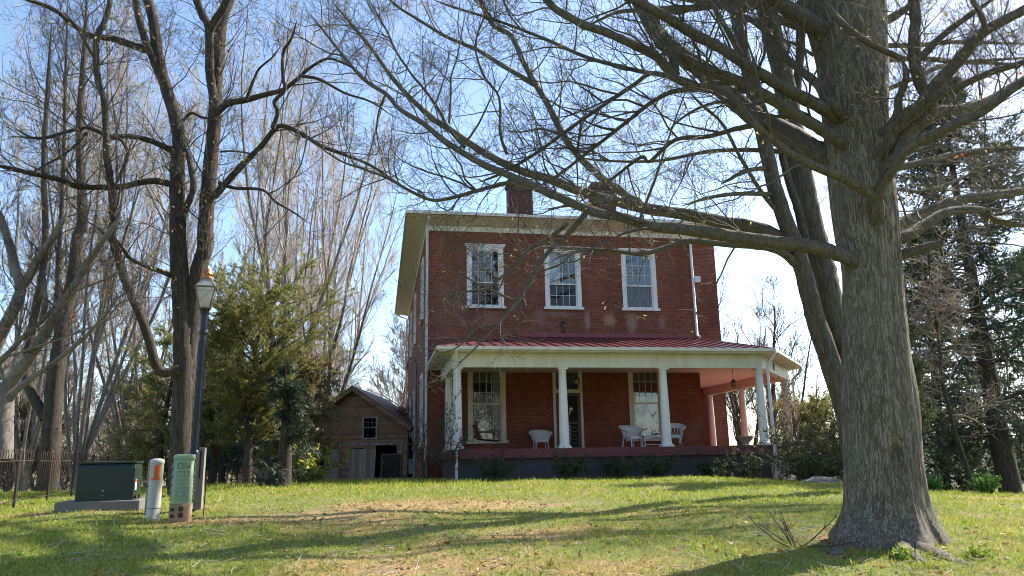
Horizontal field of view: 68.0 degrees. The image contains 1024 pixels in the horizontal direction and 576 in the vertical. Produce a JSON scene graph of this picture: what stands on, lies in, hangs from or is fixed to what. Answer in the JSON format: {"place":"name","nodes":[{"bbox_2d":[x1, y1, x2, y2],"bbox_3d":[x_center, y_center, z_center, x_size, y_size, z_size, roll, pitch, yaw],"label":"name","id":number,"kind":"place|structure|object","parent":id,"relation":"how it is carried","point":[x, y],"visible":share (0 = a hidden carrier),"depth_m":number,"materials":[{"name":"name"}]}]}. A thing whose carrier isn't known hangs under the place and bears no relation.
{"place":"outdoors","nodes":[
{"label":"outdoors","id":0,"kind":"place"},
{"bbox_2d":[0,472,1023,575],"bbox_3d":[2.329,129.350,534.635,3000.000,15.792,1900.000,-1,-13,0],"label":"lawn","id":1,"kind":"structure","parent":0,"point":[386,509],"depth_m":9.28,"materials":[{"name":"plant"}]},
{"bbox_2d":[0,346,22,381],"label":"tree","id":2,"kind":"object","parent":1,"relation":"on","point":[7,365],"visible":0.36,"depth_m":47.64,"materials":[{"name":"brown plant"}]},
{"bbox_2d":[2,414,38,490],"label":"brush","id":3,"kind":"object","parent":1,"relation":"on","point":[31,481],"visible":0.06,"depth_m":42.32,"materials":[{"name":"brown plant"}]},
{"bbox_2d":[0,397,43,491],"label":"brush","id":4,"kind":"object","parent":1,"relation":"on","point":[23,409],"visible":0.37,"depth_m":38.10,"materials":[{"name":"brown plant"}]},
{"bbox_2d":[6,320,67,402],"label":"tree","id":5,"kind":"object","parent":1,"relation":"on","point":[39,357],"visible":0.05,"depth_m":54.76,"materials":[{"name":"brown plant"}]},
{"bbox_2d":[3,290,79,479],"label":"tree","id":6,"kind":"object","parent":1,"relation":"on","point":[23,394],"visible":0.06,"depth_m":52.06,"materials":[{"name":"brown plant"}]},
{"bbox_2d":[1,339,102,485],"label":"tree","id":7,"kind":"object","parent":1,"relation":"on","point":[70,363],"visible":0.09,"depth_m":47.56,"materials":[{"name":"brown plant"}]},
{"bbox_2d":[0,447,108,507],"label":"iron fence","id":8,"kind":"object","parent":1,"relation":"on","point":[74,460],"visible":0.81,"depth_m":15.80,"materials":[{"name":"black metal"}]},
{"bbox_2d":[35,414,79,489],"bbox_3d":[-23.258,8.424,38.694,2.751,4.445,2.783,10,-17,-41],"label":"brush","id":9,"kind":"object","parent":1,"relation":"on","point":[63,485],"visible":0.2,"depth_m":38.29,"materials":[{"name":"brown plant"}]},
{"bbox_2d":[40,322,110,489],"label":"tree","id":10,"kind":"object","parent":1,"relation":"on","point":[70,408],"visible":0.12,"depth_m":50.83,"materials":[{"name":"brown plant"}]},
{"bbox_2d":[32,303,120,471],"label":"tree","id":11,"kind":"object","parent":1,"relation":"on","point":[70,393],"visible":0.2,"depth_m":48.22,"materials":[{"name":"brown plant"}]},
{"bbox_2d":[0,0,153,491],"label":"forked tree","id":12,"kind":"object","parent":1,"relation":"on","point":[49,411],"visible":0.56,"depth_m":28.25,"materials":[{"name":"brown plant"}]},
{"bbox_2d":[0,18,174,491],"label":"fan tree","id":13,"kind":"object","parent":1,"relation":"on","point":[30,444],"visible":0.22,"depth_m":38.91,"materials":[{"name":"brown plant"}]},
{"bbox_2d":[0,172,179,459],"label":"pale barked tree","id":14,"kind":"object","parent":1,"relation":"on","point":[11,386],"visible":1,"depth_m":15.78,"materials":[{"name":"grey plant"}]},
{"bbox_2d":[77,379,111,461],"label":"tree","id":15,"kind":"object","parent":1,"relation":"on","point":[94,414],"visible":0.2,"depth_m":65.53,"materials":[{"name":"brown plant"}]},
{"bbox_2d":[54,461,144,513],"bbox_3d":[-6.748,3.336,12.601,1.220,0.894,1.070,3,-13,-17],"label":"transformer box","id":16,"kind":"object","parent":1,"relation":"on","point":[106,485],"visible":0.84,"depth_m":12.24,"materials":[{"name":"metal"}]},
{"bbox_2d":[79,373,129,461],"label":"tree","id":17,"kind":"object","parent":1,"relation":"on","point":[93,445],"visible":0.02,"depth_m":69.48,"materials":[{"name":"brown plant"}]},
{"bbox_2d":[91,375,128,453],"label":"tree","id":18,"kind":"object","parent":1,"relation":"on","point":[105,429],"visible":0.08,"depth_m":60.26,"materials":[{"name":"brown plant"}]},
{"bbox_2d":[0,0,240,489],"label":"fan tree","id":19,"kind":"object","parent":1,"relation":"on","point":[82,442],"visible":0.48,"depth_m":33.77,"materials":[{"name":"brown plant"}]},
{"bbox_2d":[71,330,172,480],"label":"tree","id":20,"kind":"object","parent":1,"relation":"on","point":[99,438],"visible":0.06,"depth_m":46.07,"materials":[{"name":"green plant"}]},
{"bbox_2d":[80,287,169,461],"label":"tree","id":21,"kind":"object","parent":1,"relation":"on","point":[127,407],"visible":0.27,"depth_m":45.45,"materials":[{"name":"brown plant"}]},
{"bbox_2d":[94,363,164,460],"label":"tree","id":22,"kind":"object","parent":1,"relation":"on","point":[108,447],"visible":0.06,"depth_m":51.67,"materials":[{"name":"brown plant"}]},
{"bbox_2d":[35,84,234,453],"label":"fan tree","id":23,"kind":"object","parent":1,"relation":"on","point":[116,416],"visible":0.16,"depth_m":43.70,"materials":[{"name":"brown plant"}]},
{"bbox_2d":[105,414,169,482],"bbox_3d":[-19.172,8.546,38.958,2.576,4.115,2.547,-10,-16,35],"label":"brush","id":24,"kind":"object","parent":1,"relation":"on","point":[134,427],"visible":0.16,"depth_m":38.97,"materials":[{"name":"green plant"}]},
{"bbox_2d":[116,376,170,484],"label":"tree","id":25,"kind":"object","parent":1,"relation":"on","point":[152,424],"visible":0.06,"depth_m":46.00,"materials":[{"name":"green plant"}]},
{"bbox_2d":[144,460,149,515],"bbox_3d":[-5.574,3.111,11.623,0.072,0.930,0.072,-1,-13,0],"label":"conduit stub","id":26,"kind":"object","parent":1,"relation":"on","point":[147,487],"visible":0.38,"depth_m":11.61,"materials":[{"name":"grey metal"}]},
{"bbox_2d":[145,458,164,519],"bbox_3d":[-5.289,3.026,11.230,0.205,0.980,0.205,-1,-13,0],"label":"marker post","id":27,"kind":"object","parent":1,"relation":"on","point":[154,495],"visible":0.91,"depth_m":11.18,"materials":[{"name":"plastic"}]},
{"bbox_2d":[102,318,228,486],"bbox_3d":[-11.281,3.886,25.077,4.254,5.668,4.130,-11,-16,36],"label":"spruce tree","id":28,"kind":"object","parent":1,"relation":"on","point":[142,448],"visible":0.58,"depth_m":24.53,"materials":[{"name":"green plant"}]},
{"bbox_2d":[168,454,196,522],"bbox_3d":[-4.832,2.977,11.131,0.356,1.050,0.311,5,-14,-23],"label":"cable pedestal","id":29,"kind":"object","parent":1,"relation":"on","point":[181,508],"visible":0.99,"depth_m":11.03,"materials":[{"name":"green plastic"}]},
{"bbox_2d":[196,448,206,509],"bbox_3d":[-5.119,3.153,12.355,0.175,1.080,0.195,2,-13,-11],"label":"service post","id":30,"kind":"object","parent":1,"relation":"on","point":[201,480],"visible":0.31,"depth_m":12.33,"materials":[{"name":"grey wood"}]},
{"bbox_2d":[189,267,217,511],"bbox_3d":[-5.143,1.643,12.464,0.343,4.107,0.343,3,-13,-17],"label":"lamp post","id":31,"kind":"object","parent":1,"relation":"on","point":[206,289],"visible":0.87,"depth_m":12.54,"materials":[{"name":"black metal"}]},
{"bbox_2d":[154,316,267,483],"bbox_3d":[-9.605,3.650,25.767,4.359,6.339,5.246,-13,-17,42],"label":"cedar tree","id":32,"kind":"object","parent":1,"relation":"on","point":[213,455],"visible":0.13,"depth_m":25.05,"materials":[{"name":"green plant"}]},
{"bbox_2d":[165,359,277,483],"bbox_3d":[-11.085,5.344,29.690,5.001,5.558,4.224,-7,-14,23],"label":"spruce tree","id":33,"kind":"object","parent":1,"relation":"on","point":[224,468],"visible":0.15,"depth_m":29.04,"materials":[{"name":"green plant"}]},
{"bbox_2d":[0,0,457,496],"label":"two trunked tree","id":34,"kind":"object","parent":1,"relation":"on","point":[186,315],"visible":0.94,"depth_m":17.30,"materials":[{"name":"brown plant"}]},
{"bbox_2d":[100,0,422,479],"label":"fan tree","id":35,"kind":"object","parent":1,"relation":"on","point":[285,247],"visible":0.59,"depth_m":37.53,"materials":[{"name":"brown plant"}]},
{"bbox_2d":[165,237,363,485],"bbox_3d":[-7.410,2.457,23.515,5.826,7.528,5.604,-1,-13,0],"label":"cedar tree","id":36,"kind":"object","parent":1,"relation":"on","point":[232,314],"visible":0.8,"depth_m":22.62,"materials":[{"name":"green plant"}]},
{"bbox_2d":[247,358,321,487],"bbox_3d":[-6.250,3.868,21.104,2.075,3.937,2.026,2,-13,-14],"label":"hemlock tree","id":37,"kind":"object","parent":1,"relation":"on","point":[292,398],"visible":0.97,"depth_m":20.94,"materials":[{"name":"green plant"}]},
{"bbox_2d":[253,349,363,481],"bbox_3d":[-6.785,4.189,24.734,3.808,4.584,2.923,-1,-13,0],"label":"cedar tree","id":38,"kind":"object","parent":1,"relation":"on","point":[315,381],"visible":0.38,"depth_m":24.62,"materials":[{"name":"green plant"}]},
{"bbox_2d":[270,437,353,482],"bbox_3d":[-6.489,5.324,23.481,2.703,1.512,1.954,-7,-14,26],"label":"laurel bush","id":39,"kind":"object","parent":1,"relation":"on","point":[311,463],"visible":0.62,"depth_m":23.29,"materials":[{"name":"green plant"}]},
{"bbox_2d":[229,81,425,412],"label":"fan tree","id":40,"kind":"object","parent":1,"relation":"on","point":[358,332],"visible":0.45,"depth_m":47.76,"materials":[{"name":"brown plant"}]},
{"bbox_2d":[291,259,375,395],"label":"tree","id":41,"kind":"object","parent":1,"relation":"on","point":[337,346],"visible":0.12,"depth_m":52.43,"materials":[{"name":"brown plant"}]},
{"bbox_2d":[317,333,383,399],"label":"tree","id":42,"kind":"object","parent":1,"relation":"on","point":[351,354],"visible":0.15,"depth_m":63.86,"materials":[{"name":"brown plant"}]},
{"bbox_2d":[303,385,413,479],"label":"wooden barn","id":43,"kind":"structure","parent":1,"relation":"on","point":[364,460],"depth_m":37.35,"materials":[{"name":"brown wood"}]},
{"bbox_2d":[325,449,338,479],"bbox_3d":[-8.775,8.596,36.994,0.660,1.480,0.050,-1,-13,1],"label":"plank door","id":44,"kind":"structure","parent":43,"relation":"in","point":[335,454],"depth_m":36.93,"materials":[{"name":"grey wood"}]},
{"bbox_2d":[348,449,375,478],"bbox_3d":[-7.298,8.597,36.958,1.331,1.521,0.050,-1,-13,1],"label":"plank door","id":45,"kind":"structure","parent":43,"relation":"in","point":[362,462],"depth_m":36.94,"materials":[{"name":"grey wood"}]},
{"bbox_2d":[362,416,377,439],"bbox_3d":[-7.005,6.898,37.405,0.760,1.110,0.090,-1,-13,1],"label":"window","id":46,"kind":"structure","parent":43,"relation":"in","point":[376,417],"depth_m":37.41,"materials":[{"name":"grey wood"}]},
{"bbox_2d":[364,418,375,428],"bbox_3d":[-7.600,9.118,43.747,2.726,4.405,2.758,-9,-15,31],"label":"sash","id":47,"kind":"object","parent":46,"relation":"attached to","point":[372,420],"visible":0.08,"depth_m":43.73,"materials":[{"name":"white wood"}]},
{"bbox_2d":[362,359,402,405],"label":"tree","id":48,"kind":"object","parent":1,"relation":"on","point":[383,381],"visible":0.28,"depth_m":73.49,"materials":[{"name":"brown plant"}]},
{"bbox_2d":[360,308,407,408],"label":"tree","id":49,"kind":"object","parent":1,"relation":"on","point":[392,381],"visible":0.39,"depth_m":54.20,"materials":[{"name":"brown plant"}]},
{"bbox_2d":[377,454,404,478],"bbox_3d":[-4.633,6.908,29.215,1.000,1.020,1.000,0,-13,-6],"label":"air conditioner","id":50,"kind":"object","parent":1,"relation":"on","point":[392,466],"visible":0.94,"depth_m":28.87,"materials":[{"name":"black metal"}]},
{"bbox_2d":[373,406,410,453],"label":"brush","id":51,"kind":"object","parent":1,"relation":"on","point":[402,411],"visible":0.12,"depth_m":40.77,"materials":[{"name":"plant"}]},
{"bbox_2d":[380,324,407,401],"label":"tree","id":52,"kind":"object","parent":1,"relation":"on","point":[395,352],"visible":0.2,"depth_m":69.63,"materials":[{"name":"brown plant"}]},
{"bbox_2d":[367,382,472,479],"bbox_3d":[-3.124,4.884,25.841,3.072,3.311,2.375,9,-16,-38],"label":"corner shrub","id":53,"kind":"object","parent":1,"relation":"on","point":[423,453],"visible":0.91,"depth_m":25.92,"materials":[{"name":"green plant"}]},
{"bbox_2d":[416,389,479,479],"bbox_3d":[-1.936,4.498,23.194,1.636,2.834,1.674,-5,-13,16],"label":"corner shrub","id":54,"kind":"object","parent":1,"relation":"on","point":[463,442],"visible":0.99,"depth_m":23.08,"materials":[{"name":"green plant"}]},
{"bbox_2d":[464,444,526,481],"bbox_3d":[-0.422,5.354,23.127,2.138,1.180,1.447,10,-17,-41],"label":"foundation shrub","id":55,"kind":"object","parent":1,"relation":"on","point":[498,466],"visible":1,"depth_m":22.90,"materials":[{"name":"green plant"}]},
{"bbox_2d":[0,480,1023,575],"bbox_3d":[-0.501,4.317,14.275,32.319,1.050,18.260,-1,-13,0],"label":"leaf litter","id":56,"kind":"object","parent":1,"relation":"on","point":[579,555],"visible":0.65,"depth_m":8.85,"materials":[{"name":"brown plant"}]},
{"bbox_2d":[552,447,595,478],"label":"foundation shrub","id":57,"kind":"object","parent":1,"relation":"on","point":[567,471],"visible":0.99,"depth_m":23.16,"materials":[{"name":"green plant"}]},
{"bbox_2d":[395,179,801,479],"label":"brick house","id":58,"kind":"structure","parent":1,"relation":"on","point":[651,373],"depth_m":30.08,"materials":[{"name":"brick"}]},
{"bbox_2d":[409,311,411,359],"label":"window","id":59,"kind":"structure","parent":58,"relation":"in","point":[411,311],"depth_m":43.34,"materials":[{"name":"white paint"}]},
{"bbox_2d":[412,293,415,347],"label":"window","id":60,"kind":"structure","parent":58,"relation":"in","point":[414,336],"depth_m":38.60,"materials":[{"name":"white paint"}]},
{"bbox_2d":[419,373,422,446],"bbox_3d":[-3.772,5.068,31.343,0.109,2.950,1.600,1,-13,-10],"label":"window","id":61,"kind":"structure","parent":58,"relation":"in","point":[421,377],"depth_m":30.90,"materials":[{"name":"white paint"}]},
{"bbox_2d":[419,257,423,325],"bbox_3d":[-3.861,0.157,32.452,0.109,2.680,1.600,1,-13,-10],"label":"window","id":62,"kind":"structure","parent":58,"relation":"in","point":[422,264],"depth_m":31.97,"materials":[{"name":"white paint"}]},
{"bbox_2d":[465,243,505,308],"bbox_3d":[-1.081,-0.454,30.308,1.657,2.630,0.371,1,-13,-10],"label":"window","id":63,"kind":"structure","parent":58,"relation":"in","point":[471,260],"depth_m":30.29,"materials":[{"name":"white paint"}]},
{"bbox_2d":[471,368,501,441],"bbox_3d":[-0.918,4.026,26.634,0.870,2.692,1.392,1,-13,-10],"label":"porch swing","id":64,"kind":"object","parent":58,"relation":"hanging from","point":[477,432],"visible":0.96,"depth_m":26.11,"materials":[{"name":"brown wood"}]},
{"bbox_2d":[466,372,508,443],"bbox_3d":[-0.981,4.510,29.189,1.616,2.890,0.371,1,-13,-10],"label":"window","id":65,"kind":"structure","parent":58,"relation":"in","point":[499,378],"depth_m":29.15,"materials":[{"name":"paint"}]},
{"bbox_2d":[528,430,552,448],"bbox_3d":[1.052,5.655,28.279,0.910,0.754,0.661,2,-13,-13],"label":"wicker chair","id":66,"kind":"object","parent":58,"relation":"on","point":[537,436],"visible":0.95,"depth_m":28.44,"materials":[{"name":"white wicker"}]},
{"bbox_2d":[544,246,583,309],"bbox_3d":[2.047,-0.389,30.844,1.679,2.630,0.371,1,-13,-10],"label":"window","id":67,"kind":"structure","parent":58,"relation":"in","point":[578,306],"depth_m":30.74,"materials":[{"name":"white paint"}]},
{"bbox_2d":[552,372,584,447],"bbox_3d":[2.186,4.699,29.640,1.190,3.170,0.150,1,-13,-10],"label":"door","id":68,"kind":"structure","parent":58,"relation":"in","point":[574,396],"depth_m":29.58,"materials":[{"name":"paint"}]},
{"bbox_2d":[618,425,644,446],"bbox_3d":[4.257,5.321,27.203,1.011,0.820,0.734,8,-16,-35],"label":"wicker chair","id":69,"kind":"object","parent":58,"relation":"on","point":[631,433],"visible":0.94,"depth_m":27.20,"materials":[{"name":"white wicker"}]},
{"bbox_2d":[618,248,660,310],"bbox_3d":[5.229,-0.323,31.390,1.661,2.630,0.371,1,-13,-10],"label":"window","id":70,"kind":"structure","parent":58,"relation":"in","point":[647,293],"depth_m":31.35,"materials":[{"name":"white paint"}]},
{"bbox_2d":[628,372,661,440],"bbox_3d":[5.339,4.641,30.272,1.584,2.890,0.371,1,-13,-10],"label":"window","id":71,"kind":"structure","parent":58,"relation":"in","point":[645,414],"depth_m":30.29,"materials":[{"name":"glass"}]},
{"bbox_2d":[640,435,661,446],"bbox_3d":[5.096,5.528,27.335,0.880,0.436,0.500,1,-13,-10],"label":"wicker table","id":72,"kind":"object","parent":58,"relation":"on","point":[644,437],"visible":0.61,"depth_m":27.13,"materials":[{"name":"white wicker"}]},
{"bbox_2d":[660,423,684,444],"bbox_3d":[5.914,5.405,27.891,0.930,0.902,0.676,-2,-13,4],"label":"wicker chair","id":73,"kind":"object","parent":58,"relation":"on","point":[681,427],"visible":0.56,"depth_m":28.00,"materials":[{"name":"white wicker"}]},
{"bbox_2d":[733,432,753,444],"bbox_3d":[7.981,5.154,25.954,0.843,0.456,0.836,1,-13,-10],"label":"planter bowl","id":74,"kind":"object","parent":58,"relation":"on","point":[744,440],"visible":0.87,"depth_m":25.79,"materials":[{"name":"ceramic"}]},
{"bbox_2d":[597,453,640,477],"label":"foundation shrub","id":75,"kind":"object","parent":1,"relation":"on","point":[620,468],"visible":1,"depth_m":23.55,"materials":[{"name":"green plant"}]},
{"bbox_2d":[238,0,1023,564],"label":"maple tree","id":76,"kind":"object","parent":1,"relation":"on","point":[862,150],"visible":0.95,"depth_m":9.06,"materials":[{"name":"brown plant"}]},
{"bbox_2d":[278,0,1023,460],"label":"twin stemmed tree","id":77,"kind":"object","parent":1,"relation":"on","point":[818,286],"visible":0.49,"depth_m":15.37,"materials":[{"name":"brown plant"}]},
{"bbox_2d":[631,443,684,476],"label":"foundation shrub","id":78,"kind":"object","parent":1,"relation":"on","point":[660,468],"visible":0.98,"depth_m":23.62,"materials":[{"name":"green plant"}]},
{"bbox_2d":[684,448,738,477],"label":"foundation shrub","id":79,"kind":"object","parent":1,"relation":"on","point":[718,469],"visible":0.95,"depth_m":23.94,"materials":[{"name":"green plant"}]},
{"bbox_2d":[716,270,768,444],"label":"yard tree","id":80,"kind":"object","parent":1,"relation":"on","point":[734,423],"visible":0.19,"depth_m":46.24,"materials":[{"name":"brown plant"}]},
{"bbox_2d":[725,446,777,478],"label":"foundation shrub","id":81,"kind":"object","parent":1,"relation":"on","point":[753,469],"visible":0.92,"depth_m":24.05,"materials":[{"name":"green plant"}]},
{"bbox_2d":[720,302,808,444],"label":"yard tree","id":82,"kind":"object","parent":1,"relation":"on","point":[733,397],"visible":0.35,"depth_m":41.27,"materials":[{"name":"brown plant"}]},
{"bbox_2d":[732,272,811,439],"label":"yard tree","id":83,"kind":"object","parent":1,"relation":"on","point":[774,335],"visible":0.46,"depth_m":51.04,"materials":[{"name":"brown plant"}]},
{"bbox_2d":[734,335,828,445],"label":"yard tree","id":84,"kind":"object","parent":1,"relation":"on","point":[806,365],"visible":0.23,"depth_m":46.37,"materials":[{"name":"brown plant"}]},
{"bbox_2d":[730,407,842,480],"bbox_3d":[8.550,4.470,21.832,3.569,2.368,4.557,5,-14,-26],"label":"azalea bush","id":85,"kind":"object","parent":1,"relation":"on","point":[815,459],"visible":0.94,"depth_m":22.44,"materials":[{"name":"green plant"}]},
{"bbox_2d":[749,361,835,464],"bbox_3d":[10.049,4.630,26.488,3.589,4.289,3.538,-1,-13,0],"label":"bronze shrub","id":86,"kind":"object","parent":1,"relation":"on","point":[782,413],"visible":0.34,"depth_m":26.25,"materials":[{"name":"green plant"}]},
{"bbox_2d":[748,400,842,481],"bbox_3d":[10.192,4.822,24.593,4.554,3.085,5.362,-1,-13,0],"label":"azalea bush","id":87,"kind":"object","parent":1,"relation":"on","point":[830,434],"visible":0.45,"depth_m":24.38,"materials":[{"name":"green plant"}]},
{"bbox_2d":[766,386,842,480],"bbox_3d":[14.572,7.554,37.285,6.189,6.091,5.657,-1,-13,0],"label":"yew tree","id":88,"kind":"object","parent":1,"relation":"on","point":[812,401],"visible":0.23,"depth_m":36.88,"materials":[{"name":"green plant"}]},
{"bbox_2d":[776,419,841,479],"bbox_3d":[10.916,5.700,27.068,4.456,2.495,4.842,-1,-13,0],"label":"corner hedge","id":89,"kind":"object","parent":1,"relation":"on","point":[806,426],"visible":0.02,"depth_m":26.85,"materials":[{"name":"green plant"}]},
{"bbox_2d":[783,445,840,480],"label":"corner hedge","id":90,"kind":"object","parent":1,"relation":"on","point":[812,474],"visible":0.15,"depth_m":24.69,"materials":[{"name":"green plant"}]},
{"bbox_2d":[748,509,877,547],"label":"fallen twigs","id":91,"kind":"object","parent":1,"relation":"on","point":[787,529],"visible":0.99,"depth_m":8.39,"materials":[{"name":"brown wood"}]},
{"bbox_2d":[800,476,842,483],"bbox_3d":[8.716,5.496,21.301,1.546,0.430,0.868,2,-13,-11],"label":"garden stone","id":92,"kind":"object","parent":1,"relation":"on","point":[818,479],"visible":0.38,"depth_m":21.07,"materials":[{"name":"grey stone"}]},
{"bbox_2d":[807,432,842,479],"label":"bronze shrub","id":93,"kind":"object","parent":1,"relation":"on","point":[828,446],"visible":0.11,"depth_m":25.45,"materials":[{"name":"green plant"}]},
{"bbox_2d":[885,542,916,559],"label":"flower clump","id":94,"kind":"object","parent":1,"relation":"on","point":[902,552],"visible":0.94,"depth_m":7.64,"materials":[{"name":"yellow plant"}]},
{"bbox_2d":[809,74,1023,493],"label":"pine tree","id":95,"kind":"object","parent":1,"relation":"on","point":[1002,452],"visible":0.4,"depth_m":23.70,"materials":[{"name":"green plant"}]},
{"bbox_2d":[822,238,1023,491],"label":"pine tree","id":96,"kind":"object","parent":1,"relation":"on","point":[958,477],"visible":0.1,"depth_m":28.81,"materials":[{"name":"green plant"}]},
{"bbox_2d":[908,322,946,436],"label":"juniper tree","id":97,"kind":"object","parent":1,"relation":"on","point":[918,365],"visible":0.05,"depth_m":17.20,"materials":[{"name":"green plant"}]},
{"bbox_2d":[927,473,949,491],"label":"leaf clump","id":98,"kind":"object","parent":1,"relation":"on","point":[933,485],"visible":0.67,"depth_m":18.23,"materials":[{"name":"green plant"}]},
{"bbox_2d":[903,220,1012,492],"bbox_3d":[10.612,1.655,19.123,4.164,7.255,3.393,8,-15,-34],"label":"tangled tree","id":99,"kind":"object","parent":1,"relation":"on","point":[932,295],"visible":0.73,"depth_m":18.63,"materials":[{"name":"brown plant"}]},
{"bbox_2d":[924,424,1021,484],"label":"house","id":100,"kind":"structure","parent":1,"relation":"on","point":[954,481],"depth_m":60.12,"materials":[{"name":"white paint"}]},
{"bbox_2d":[962,541,998,558],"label":"flower clump","id":101,"kind":"object","parent":1,"relation":"on","point":[971,549],"visible":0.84,"depth_m":7.46,"materials":[{"name":"yellow plant"}]},
{"bbox_2d":[963,469,1002,493],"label":"leaf clump","id":102,"kind":"object","parent":1,"relation":"on","point":[986,485],"visible":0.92,"depth_m":16.35,"materials":[{"name":"green plant"}]},
{"bbox_2d":[951,249,1023,491],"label":"pine tree","id":103,"kind":"object","parent":1,"relation":"on","point":[1018,298],"visible":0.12,"depth_m":34.09,"materials":[{"name":"green plant"}]},
{"bbox_2d":[0,0,1023,455],"label":"sky","id":104,"kind":"structure","parent":0,"point":[743,264],"materials":[{"name":"blue"}]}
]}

